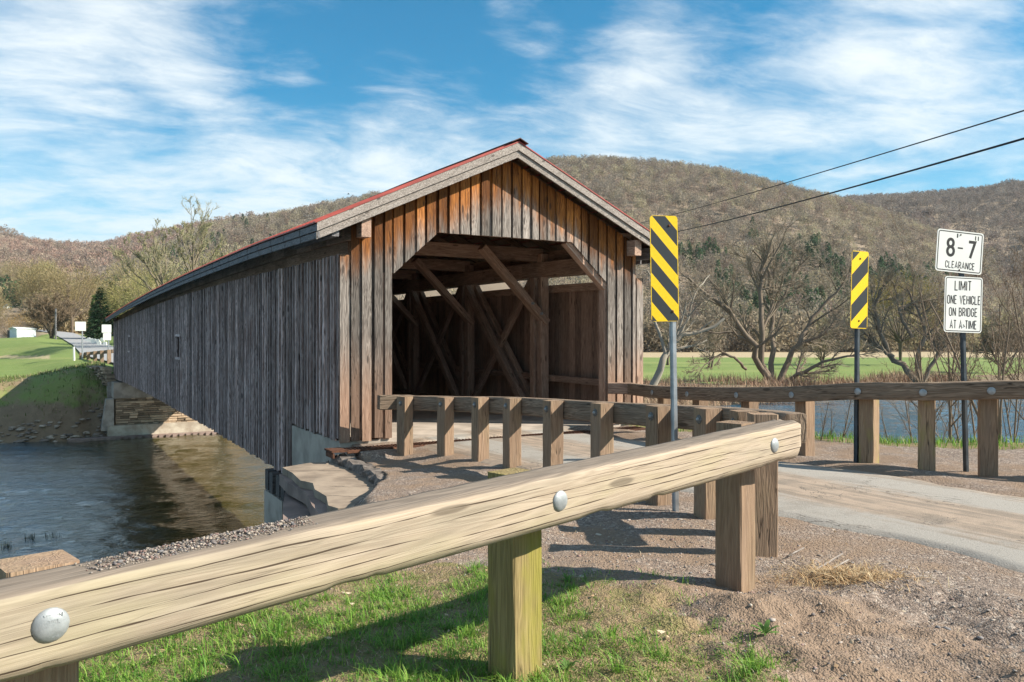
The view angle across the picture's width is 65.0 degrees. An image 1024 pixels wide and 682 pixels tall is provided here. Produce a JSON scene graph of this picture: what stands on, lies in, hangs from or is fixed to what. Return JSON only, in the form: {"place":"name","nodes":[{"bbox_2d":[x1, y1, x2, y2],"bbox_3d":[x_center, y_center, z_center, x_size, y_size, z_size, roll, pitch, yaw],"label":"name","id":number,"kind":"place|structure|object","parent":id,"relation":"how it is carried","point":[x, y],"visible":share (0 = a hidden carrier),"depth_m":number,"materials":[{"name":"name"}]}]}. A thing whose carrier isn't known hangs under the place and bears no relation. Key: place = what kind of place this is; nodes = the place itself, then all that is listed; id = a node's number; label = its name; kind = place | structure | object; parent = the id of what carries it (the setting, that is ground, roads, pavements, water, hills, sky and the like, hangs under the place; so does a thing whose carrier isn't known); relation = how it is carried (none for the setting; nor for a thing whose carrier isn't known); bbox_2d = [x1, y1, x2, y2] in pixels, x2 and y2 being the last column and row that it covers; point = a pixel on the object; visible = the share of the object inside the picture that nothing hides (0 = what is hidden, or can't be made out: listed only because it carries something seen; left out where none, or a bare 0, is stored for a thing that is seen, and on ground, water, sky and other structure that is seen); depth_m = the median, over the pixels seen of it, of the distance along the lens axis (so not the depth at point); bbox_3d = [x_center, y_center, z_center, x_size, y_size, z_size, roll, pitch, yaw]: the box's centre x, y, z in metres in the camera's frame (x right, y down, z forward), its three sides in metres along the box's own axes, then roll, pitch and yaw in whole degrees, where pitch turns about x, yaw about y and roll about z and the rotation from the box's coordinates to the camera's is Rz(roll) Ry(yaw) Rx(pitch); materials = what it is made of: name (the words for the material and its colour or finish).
{"place":"outdoors","nodes":[
{"label":"outdoors","id":0,"kind":"place"},
{"bbox_2d":[0,302,30,336],"bbox_3d":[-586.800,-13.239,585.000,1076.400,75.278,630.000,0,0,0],"label":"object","id":1,"kind":"structure","parent":0,"point":[14,310],"depth_m":431.23,"materials":[{"name":"beige plant"}]},
{"bbox_2d":[0,258,28,283],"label":"budding tree","id":2,"kind":"object","parent":1,"relation":"on","point":[6,269],"visible":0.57,"depth_m":555.16,"materials":[{"name":"beige plant"}]},
{"bbox_2d":[30,260,64,282],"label":"budding tree","id":3,"kind":"object","parent":1,"relation":"on","point":[47,269],"visible":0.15,"depth_m":557.77,"materials":[{"name":"beige plant"}]},
{"bbox_2d":[0,274,141,308],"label":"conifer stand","id":4,"kind":"object","parent":1,"relation":"on","point":[6,288],"visible":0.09,"depth_m":477.56,"materials":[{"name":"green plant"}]},
{"bbox_2d":[0,276,170,326],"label":"forest","id":5,"kind":"object","parent":1,"relation":"on","point":[20,308],"visible":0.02,"depth_m":479.65,"materials":[{"name":"brown plant"}]},
{"bbox_2d":[39,330,112,361],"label":"road","id":6,"kind":"structure","parent":0,"point":[74,339],"depth_m":130.65,"materials":[{"name":"grey asphalt"}]},
{"bbox_2d":[0,230,184,277],"bbox_3d":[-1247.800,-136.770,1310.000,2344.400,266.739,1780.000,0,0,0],"label":"hill","id":7,"kind":"structure","parent":0,"point":[99,269],"depth_m":1149.27,"materials":[{"name":"brown plant"}]},
{"bbox_2d":[0,211,262,282],"bbox_3d":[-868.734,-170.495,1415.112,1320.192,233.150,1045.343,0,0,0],"label":"forest","id":8,"kind":"object","parent":7,"relation":"on","point":[81,252],"visible":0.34,"depth_m":1224.08,"materials":[{"name":"brown plant"}]},
{"bbox_2d":[0,399,1023,562],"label":"river","id":9,"kind":"structure","parent":0,"point":[92,500],"depth_m":35.59,"materials":[{"name":"liquid"}]},
{"bbox_2d":[0,531,61,548],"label":"reeds","id":10,"kind":"object","parent":9,"relation":"on","point":[8,545],"visible":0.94,"depth_m":25.94,"materials":[{"name":"green plant"}]},
{"bbox_2d":[0,331,1023,442],"bbox_3d":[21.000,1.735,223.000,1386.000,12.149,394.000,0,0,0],"label":"bank","id":11,"kind":"structure","parent":0,"point":[41,351],"depth_m":82.10,"materials":[{"name":"green plant"}]},
{"bbox_2d":[0,295,13,321],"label":"budding tree","id":12,"kind":"object","parent":11,"relation":"on","point":[2,304],"visible":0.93,"depth_m":264.93,"materials":[{"name":"beige plant"}]},
{"bbox_2d":[0,314,24,336],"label":"budding tree","id":13,"kind":"object","parent":11,"relation":"on","point":[2,323],"visible":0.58,"depth_m":213.78,"materials":[{"name":"beige plant"}]},
{"bbox_2d":[4,310,37,327],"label":"budding tree","id":14,"kind":"object","parent":11,"relation":"on","point":[17,320],"visible":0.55,"depth_m":199.13,"materials":[{"name":"beige plant"}]},
{"bbox_2d":[7,327,35,337],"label":"shed","id":15,"kind":"structure","parent":11,"relation":"on","point":[13,332],"depth_m":169.24,"materials":[{"name":"white paint"}]},
{"bbox_2d":[5,257,78,330],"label":"budding tree","id":16,"kind":"object","parent":11,"relation":"on","point":[29,278],"visible":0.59,"depth_m":237.34,"materials":[{"name":"brown plant"}]},
{"bbox_2d":[20,281,79,338],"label":"bare tree","id":17,"kind":"object","parent":11,"relation":"on","point":[45,314],"visible":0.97,"depth_m":174.07,"materials":[{"name":"brown plant"}]},
{"bbox_2d":[0,360,106,442],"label":"bank grass","id":18,"kind":"structure","parent":11,"relation":"on","point":[78,366],"depth_m":56.40,"materials":[{"name":"green plant"}]},
{"bbox_2d":[0,406,106,443],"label":"riprap","id":19,"kind":"object","parent":11,"relation":"on","point":[51,437],"visible":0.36,"depth_m":51.87,"materials":[{"name":"stone"}]},
{"bbox_2d":[55,309,56,338],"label":"utility pole","id":20,"kind":"object","parent":11,"relation":"on","point":[55,323],"visible":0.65,"depth_m":165.94,"materials":[{"name":"grey wood"}]},
{"bbox_2d":[32,263,107,332],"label":"budding tree","id":21,"kind":"object","parent":11,"relation":"on","point":[51,277],"visible":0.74,"depth_m":232.57,"materials":[{"name":"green plant"}]},
{"bbox_2d":[34,306,114,333],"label":"treeline","id":22,"kind":"object","parent":11,"relation":"on","point":[78,318],"visible":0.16,"depth_m":259.27,"materials":[{"name":"brown plant"}]},
{"bbox_2d":[75,322,85,358],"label":"road sign","id":23,"kind":"object","parent":11,"relation":"on","point":[80,326],"visible":0.87,"depth_m":77.97,"materials":[{"name":"white metal"}]},
{"bbox_2d":[63,281,97,317],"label":"budding tree","id":24,"kind":"object","parent":11,"relation":"on","point":[85,298],"visible":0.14,"depth_m":269.85,"materials":[{"name":"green plant"}]},
{"bbox_2d":[83,295,99,338],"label":"conifer tree","id":25,"kind":"object","parent":11,"relation":"on","point":[91,303],"visible":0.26,"depth_m":175.47,"materials":[{"name":"green plant"}]},
{"bbox_2d":[79,349,112,363],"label":"timber guardrail","id":26,"kind":"object","parent":11,"relation":"on","point":[86,355],"visible":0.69,"depth_m":73.04,"materials":[{"name":"brown wood"}]},
{"bbox_2d":[83,286,112,338],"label":"conifer tree","id":27,"kind":"object","parent":11,"relation":"on","point":[97,311],"visible":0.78,"depth_m":169.20,"materials":[{"name":"green plant"}]},
{"bbox_2d":[87,365,115,385],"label":"stone wall","id":28,"kind":"structure","parent":11,"relation":"on","point":[105,375],"depth_m":55.14,"materials":[{"name":"grey stone"}]},
{"bbox_2d":[102,325,110,349],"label":"road sign","id":29,"kind":"object","parent":11,"relation":"on","point":[106,330],"visible":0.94,"depth_m":67.91,"materials":[{"name":"white metal"}]},
{"bbox_2d":[101,282,119,336],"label":"conifer tree","id":30,"kind":"object","parent":11,"relation":"on","point":[112,308],"visible":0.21,"depth_m":173.32,"materials":[{"name":"green plant"}]},
{"bbox_2d":[111,289,130,331],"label":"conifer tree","id":31,"kind":"object","parent":11,"relation":"on","point":[125,301],"visible":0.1,"depth_m":169.66,"materials":[{"name":"green plant"}]},
{"bbox_2d":[90,257,164,308],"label":"budding tree","id":32,"kind":"object","parent":11,"relation":"on","point":[114,282],"visible":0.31,"depth_m":167.74,"materials":[{"name":"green plant"}]},
{"bbox_2d":[102,270,165,314],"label":"budding tree","id":33,"kind":"object","parent":11,"relation":"on","point":[123,293],"visible":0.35,"depth_m":132.93,"materials":[{"name":"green plant"}]},
{"bbox_2d":[67,380,218,441],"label":"stone abutment","id":34,"kind":"object","parent":11,"relation":"on","point":[131,412],"visible":0.47,"depth_m":53.92,"materials":[{"name":"grey concrete"}]},
{"bbox_2d":[106,218,184,290],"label":"budding tree","id":35,"kind":"object","parent":11,"relation":"on","point":[156,261],"visible":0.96,"depth_m":111.93,"materials":[{"name":"green plant"}]},
{"bbox_2d":[116,263,183,314],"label":"budding tree","id":36,"kind":"object","parent":11,"relation":"on","point":[152,280],"visible":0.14,"depth_m":118.47,"materials":[{"name":"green plant"}]},
{"bbox_2d":[165,194,226,274],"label":"budding tree","id":37,"kind":"object","parent":11,"relation":"on","point":[202,237],"visible":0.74,"depth_m":116.05,"materials":[{"name":"green plant"}]},
{"bbox_2d":[176,247,233,275],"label":"budding tree","id":38,"kind":"object","parent":11,"relation":"on","point":[206,258],"visible":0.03,"depth_m":138.18,"materials":[{"name":"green plant"}]},
{"bbox_2d":[658,320,692,364],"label":"bare tree","id":39,"kind":"object","parent":11,"relation":"on","point":[665,342],"visible":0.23,"depth_m":149.84,"materials":[{"name":"brown plant"}]},
{"bbox_2d":[636,264,724,384],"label":"bare tree","id":40,"kind":"object","parent":11,"relation":"on","point":[680,335],"visible":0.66,"depth_m":42.27,"materials":[{"name":"brown plant"}]},
{"bbox_2d":[694,321,726,367],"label":"bare tree","id":41,"kind":"object","parent":11,"relation":"on","point":[718,337],"visible":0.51,"depth_m":134.14,"materials":[{"name":"brown plant"}]},
{"bbox_2d":[636,212,882,384],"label":"bare tree","id":42,"kind":"object","parent":11,"relation":"on","point":[771,317],"visible":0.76,"depth_m":93.08,"materials":[{"name":"brown plant"}]},
{"bbox_2d":[643,366,985,405],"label":"dry brush","id":43,"kind":"object","parent":11,"relation":"on","point":[795,381],"visible":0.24,"depth_m":91.27,"materials":[{"name":"brown plant"}]},
{"bbox_2d":[809,327,843,368],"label":"bare tree","id":44,"kind":"object","parent":11,"relation":"on","point":[821,358],"visible":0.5,"depth_m":129.74,"materials":[{"name":"brown plant"}]},
{"bbox_2d":[643,309,1023,351],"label":"treeline","id":45,"kind":"object","parent":11,"relation":"on","point":[651,340],"visible":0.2,"depth_m":297.63,"materials":[{"name":"brown plant"}]},
{"bbox_2d":[841,269,944,360],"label":"budding tree","id":46,"kind":"object","parent":11,"relation":"on","point":[897,333],"visible":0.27,"depth_m":149.68,"materials":[{"name":"brown plant"}]},
{"bbox_2d":[830,247,984,382],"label":"bare tree","id":47,"kind":"object","parent":11,"relation":"on","point":[884,347],"visible":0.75,"depth_m":79.93,"materials":[{"name":"brown plant"}]},
{"bbox_2d":[966,307,1023,373],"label":"bare tree","id":48,"kind":"object","parent":11,"relation":"on","point":[990,349],"visible":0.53,"depth_m":120.34,"materials":[{"name":"brown plant"}]},
{"bbox_2d":[0,0,1023,242],"label":"sky","id":49,"kind":"structure","parent":0,"point":[114,113],"materials":[{"name":"blue"}]},
{"bbox_2d":[79,425,1023,681],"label":"ground","id":50,"kind":"structure","parent":0,"point":[419,470],"depth_m":4.88,"materials":[{"name":"soil"}]},
{"bbox_2d":[74,516,317,573],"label":"gravel","id":51,"kind":"structure","parent":50,"relation":"on","point":[183,544],"depth_m":2.60,"materials":[{"name":"grey gravel"}]},
{"bbox_2d":[279,462,373,515],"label":"broken slab","id":52,"kind":"structure","parent":50,"relation":"on","point":[319,487],"depth_m":10.67,"materials":[{"name":"concrete"}]},
{"bbox_2d":[330,453,384,486],"bbox_3d":[-1.911,1.869,10.645,0.650,0.255,4.084,0,0,-17],"label":"asphalt edge","id":53,"kind":"object","parent":50,"relation":"on","point":[371,473],"visible":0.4,"depth_m":11.39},
{"bbox_2d":[0,419,800,681],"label":"timber guardrail","id":54,"kind":"object","parent":50,"relation":"on","point":[62,615],"visible":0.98,"depth_m":3.06,"materials":[{"name":"beige wood"}]},
{"bbox_2d":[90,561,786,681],"bbox_3d":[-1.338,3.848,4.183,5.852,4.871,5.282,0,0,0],"label":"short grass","id":55,"kind":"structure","parent":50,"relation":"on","point":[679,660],"depth_m":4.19,"materials":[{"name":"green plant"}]},
{"bbox_2d":[264,414,624,522],"bbox_3d":[-0.897,4.718,14.139,8.115,6.165,9.516,0,0,-30],"label":"bridge abutment","id":56,"kind":"object","parent":50,"relation":"on","point":[308,446],"visible":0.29,"depth_m":15.21,"materials":[{"name":"grey concrete"}]},
{"bbox_2d":[105,138,649,472],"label":"covered bridge","id":57,"kind":"structure","parent":56,"relation":"on","point":[258,349],"depth_m":17.11,"materials":[{"name":"brown wood"}]},
{"bbox_2d":[128,335,130,352],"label":"window frame","id":58,"kind":"structure","parent":57,"relation":"in","point":[128,335],"depth_m":45.00,"materials":[{"name":"grey wood"}]},
{"bbox_2d":[175,334,181,359],"bbox_3d":[-11.884,0.210,28.664,0.090,0.910,1.180,0,0,-30],"label":"window frame","id":59,"kind":"structure","parent":57,"relation":"in","point":[176,335],"depth_m":28.17,"materials":[{"name":"grey wood"}]},
{"bbox_2d":[79,554,818,681],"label":"grass","id":60,"kind":"structure","parent":50,"relation":"on","point":[466,630],"depth_m":4.16,"materials":[{"name":"green plant"}]},
{"bbox_2d":[82,525,1023,681],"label":"dead grass","id":61,"kind":"structure","parent":50,"relation":"on","point":[598,584],"depth_m":4.32,"materials":[{"name":"beige plant"}]},
{"bbox_2d":[556,657,576,671],"bbox_3d":[0.277,1.591,3.939,0.111,0.041,0.113,0,0,37],"label":"weed","id":62,"kind":"object","parent":50,"relation":"on","point":[565,664],"visible":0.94,"depth_m":3.96,"materials":[{"name":"green plant"}]},
{"bbox_2d":[561,573,571,581],"bbox_3d":[0.354,1.559,5.299,0.108,0.041,0.115,0,0,0],"label":"weed","id":63,"kind":"object","parent":50,"relation":"on","point":[566,577],"visible":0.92,"depth_m":5.31,"materials":[{"name":"green plant"}]},
{"bbox_2d":[154,530,1005,675],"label":"dead leaves","id":64,"kind":"object","parent":50,"relation":"on","point":[726,633],"visible":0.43,"depth_m":4.39,"materials":[{"name":"brown plant"}]},
{"bbox_2d":[377,395,806,556],"bbox_3d":[0.266,1.276,9.643,0.995,1.452,8.022,0,0,-30],"label":"timber guardrail","id":65,"kind":"object","parent":50,"relation":"on","point":[602,417],"visible":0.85,"depth_m":8.73,"materials":[{"name":"brown wood"}]},
{"bbox_2d":[219,493,1023,681],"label":"pebbles","id":66,"kind":"object","parent":50,"relation":"on","point":[858,639],"visible":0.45,"depth_m":4.95,"materials":[{"name":"stone"}]},
{"bbox_2d":[650,215,678,511],"bbox_3d":[1.425,0.314,7.517,0.312,2.967,0.057,0,0,-14],"label":"striped marker sign","id":67,"kind":"object","parent":50,"relation":"on","point":[664,267],"visible":0.98,"depth_m":7.51,"materials":[{"name":"metal"}]},
{"bbox_2d":[751,619,778,635],"bbox_3d":[1.310,1.500,4.213,0.136,0.059,0.134,0,0,-27],"label":"weed","id":68,"kind":"object","parent":50,"relation":"on","point":[766,629],"visible":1,"depth_m":4.21,"materials":[{"name":"green plant"}]},
{"bbox_2d":[563,513,1023,674],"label":"loose stones","id":69,"kind":"object","parent":50,"relation":"on","point":[840,642],"visible":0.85,"depth_m":5.17,"materials":[{"name":"grey stone"}]},
{"bbox_2d":[787,547,804,556],"bbox_3d":[2.135,1.584,6.047,0.011,0.015,0.295,0,0,42],"label":"stick","id":70,"kind":"object","parent":50,"relation":"on","point":[795,552],"visible":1,"depth_m":6.02,"materials":[{"name":"beige wood"}]},
{"bbox_2d":[608,380,1023,476],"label":"timber guardrail","id":71,"kind":"object","parent":50,"relation":"on","point":[987,394],"visible":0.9,"depth_m":10.17,"materials":[{"name":"brown wood"}]},
{"bbox_2d":[625,424,1023,449],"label":"grass","id":72,"kind":"structure","parent":50,"relation":"on","point":[905,440],"depth_m":12.70,"materials":[{"name":"green plant"}]},
{"bbox_2d":[819,402,829,439],"bbox_3d":[5.093,1.469,13.179,0.216,1.027,0.187,0,0,-14],"label":"bare sapling","id":73,"kind":"object","parent":50,"relation":"on","point":[824,423],"visible":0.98,"depth_m":13.14,"materials":[{"name":"brown plant"}]},
{"bbox_2d":[827,408,835,437],"bbox_3d":[5.350,1.543,13.468,0.230,0.869,0.138,0,0,-44],"label":"bare sapling","id":74,"kind":"object","parent":50,"relation":"on","point":[831,425],"visible":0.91,"depth_m":13.48,"materials":[{"name":"brown plant"}]},
{"bbox_2d":[842,400,852,440],"bbox_3d":[5.446,1.428,13.049,0.239,1.104,0.341,0,0,41],"label":"bare sapling","id":75,"kind":"object","parent":50,"relation":"on","point":[844,430],"visible":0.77,"depth_m":13.08,"materials":[{"name":"brown plant"}]},
{"bbox_2d":[850,251,868,461],"bbox_3d":[4.454,0.303,10.392,0.302,2.923,0.116,0,0,-21],"label":"striped marker sign","id":76,"kind":"object","parent":50,"relation":"on","point":[859,291],"visible":0.98,"depth_m":10.37,"materials":[{"name":"metal"}]},
{"bbox_2d":[755,555,975,602],"bbox_3d":[2.234,1.557,5.481,1.771,0.154,1.220,0,0,0],"label":"straw","id":77,"kind":"object","parent":50,"relation":"on","point":[841,575],"visible":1,"depth_m":5.40,"materials":[{"name":"beige plant"}]},
{"bbox_2d":[818,553,842,568],"bbox_3d":[2.280,1.583,5.775,0.012,0.028,0.480,0,0,43],"label":"stick","id":78,"kind":"object","parent":77,"relation":"on","point":[830,560],"visible":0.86,"depth_m":5.79,"materials":[{"name":"beige wood"}]},
{"bbox_2d":[879,406,887,438],"bbox_3d":[6.071,1.515,13.173,0.392,1.019,0.151,0,0,0],"label":"bare sapling","id":79,"kind":"object","parent":50,"relation":"on","point":[883,422],"visible":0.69,"depth_m":13.15,"materials":[{"name":"brown plant"}]},
{"bbox_2d":[882,300,947,411],"bbox_3d":[7.648,1.202,14.952,1.256,3.902,1.234,0,0,-12],"label":"bare sapling","id":80,"kind":"object","parent":50,"relation":"on","point":[921,379],"visible":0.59,"depth_m":15.03,"materials":[{"name":"brown plant"}]},
{"bbox_2d":[842,196,1002,442],"bbox_3d":[8.992,0.993,17.668,3.088,8.280,2.380,0,0,29],"label":"bare sapling","id":81,"kind":"object","parent":50,"relation":"on","point":[974,432],"visible":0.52,"depth_m":17.24,"materials":[{"name":"brown plant"}]},
{"bbox_2d":[897,380,961,442],"bbox_3d":[7.996,2.335,15.310,1.104,3.274,1.294,0,0,34],"label":"bare sapling","id":82,"kind":"object","parent":50,"relation":"on","point":[940,409],"visible":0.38,"depth_m":15.24,"materials":[{"name":"brown plant"}]},
{"bbox_2d":[881,343,1023,441],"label":"bare sapling","id":83,"kind":"object","parent":50,"relation":"on","point":[908,417],"visible":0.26,"depth_m":18.30,"materials":[{"name":"brown plant"}]},
{"bbox_2d":[935,229,983,471],"bbox_3d":[5.496,0.221,9.917,0.686,3.190,0.099,0,0,-12],"label":"bridge limit sign","id":84,"kind":"object","parent":50,"relation":"on","point":[960,253],"visible":0.99,"depth_m":9.90,"materials":[{"name":"metal"}]},
{"bbox_2d":[918,272,1005,442],"bbox_3d":[7.689,0.564,13.804,1.421,3.743,0.985,0,0,0],"label":"bare sapling","id":85,"kind":"object","parent":50,"relation":"on","point":[951,422],"visible":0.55,"depth_m":13.86,"materials":[{"name":"brown plant"}]},
{"bbox_2d":[920,289,1023,441],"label":"bare sapling","id":86,"kind":"object","parent":50,"relation":"on","point":[1007,350],"visible":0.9,"depth_m":13.02,"materials":[{"name":"brown plant"}]},
{"bbox_2d":[937,229,1022,437],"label":"bare sapling","id":87,"kind":"object","parent":50,"relation":"on","point":[1014,251],"visible":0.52,"depth_m":14.63,"materials":[{"name":"brown plant"}]},
{"bbox_2d":[940,352,1023,438],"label":"bare sapling","id":88,"kind":"object","parent":50,"relation":"on","point":[977,407],"visible":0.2,"depth_m":18.47,"materials":[{"name":"brown plant"}]},
{"bbox_2d":[967,261,1023,442],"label":"bare sapling","id":89,"kind":"object","parent":50,"relation":"on","point":[1014,424],"visible":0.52,"depth_m":15.66,"materials":[{"name":"brown plant"}]},
{"bbox_2d":[968,305,1022,406],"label":"bare sapling","id":90,"kind":"object","parent":50,"relation":"on","point":[1006,353],"visible":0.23,"depth_m":15.30,"materials":[{"name":"brown plant"}]},
{"bbox_2d":[981,232,1023,419],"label":"bare sapling","id":91,"kind":"object","parent":50,"relation":"on","point":[1017,322],"visible":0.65,"depth_m":13.76,"materials":[{"name":"brown plant"}]},
{"bbox_2d":[992,242,1023,379],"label":"bare sapling","id":92,"kind":"object","parent":50,"relation":"on","point":[1017,357],"visible":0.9,"depth_m":13.18,"materials":[{"name":"brown plant"}]},
{"bbox_2d":[101,166,1023,348],"bbox_3d":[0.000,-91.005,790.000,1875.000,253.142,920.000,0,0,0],"label":"hill","id":93,"kind":"structure","parent":0,"point":[495,286],"depth_m":674.49,"materials":[{"name":"brown plant"}]},
{"bbox_2d":[159,213,270,282],"bbox_3d":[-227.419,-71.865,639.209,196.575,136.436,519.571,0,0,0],"label":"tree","id":94,"kind":"object","parent":93,"relation":"on","point":[207,246],"visible":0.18,"depth_m":682.24,"materials":[{"name":"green plant"}]},
{"bbox_2d":[104,154,1023,325],"bbox_3d":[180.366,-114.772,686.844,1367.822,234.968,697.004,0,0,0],"label":"forest","id":95,"kind":"object","parent":93,"relation":"on","point":[848,207],"visible":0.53,"depth_m":691.56,"materials":[{"name":"brown plant"}]},
{"bbox_2d":[605,199,953,319],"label":"conifer stand","id":96,"kind":"object","parent":93,"relation":"on","point":[814,240],"visible":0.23,"depth_m":510.72,"materials":[{"name":"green plant"}]},
{"bbox_2d":[413,429,1023,572],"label":"road","id":97,"kind":"structure","parent":0,"point":[984,526],"depth_m":7.64,"materials":[{"name":"grey asphalt"}]},
{"bbox_2d":[324,426,644,458],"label":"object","id":98,"kind":"object","parent":97,"relation":"on","point":[330,452],"visible":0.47,"depth_m":12.89,"materials":[{"name":"brown wood"}]},
{"bbox_2d":[641,110,1023,222],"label":"overhead cable","id":99,"kind":"object","parent":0,"point":[871,157],"visible":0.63,"depth_m":26.88,"materials":[{"name":"black rubber"}]},
{"bbox_2d":[678,137,1023,231],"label":"overhead cable","id":100,"kind":"object","parent":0,"point":[996,146],"visible":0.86,"depth_m":26.82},
{"bbox_2d":[885,188,1023,294],"bbox_3d":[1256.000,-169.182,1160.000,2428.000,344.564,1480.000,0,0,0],"label":"hill","id":101,"kind":"structure","parent":0,"point":[983,227],"depth_m":1023.90,"materials":[{"name":"brown plant"}]},
{"bbox_2d":[823,178,1023,285],"bbox_3d":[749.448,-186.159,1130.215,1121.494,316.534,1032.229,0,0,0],"label":"forest","id":102,"kind":"object","parent":101,"relation":"on","point":[972,195],"visible":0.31,"depth_m":1082.40,"materials":[{"name":"brown plant"}]}
]}

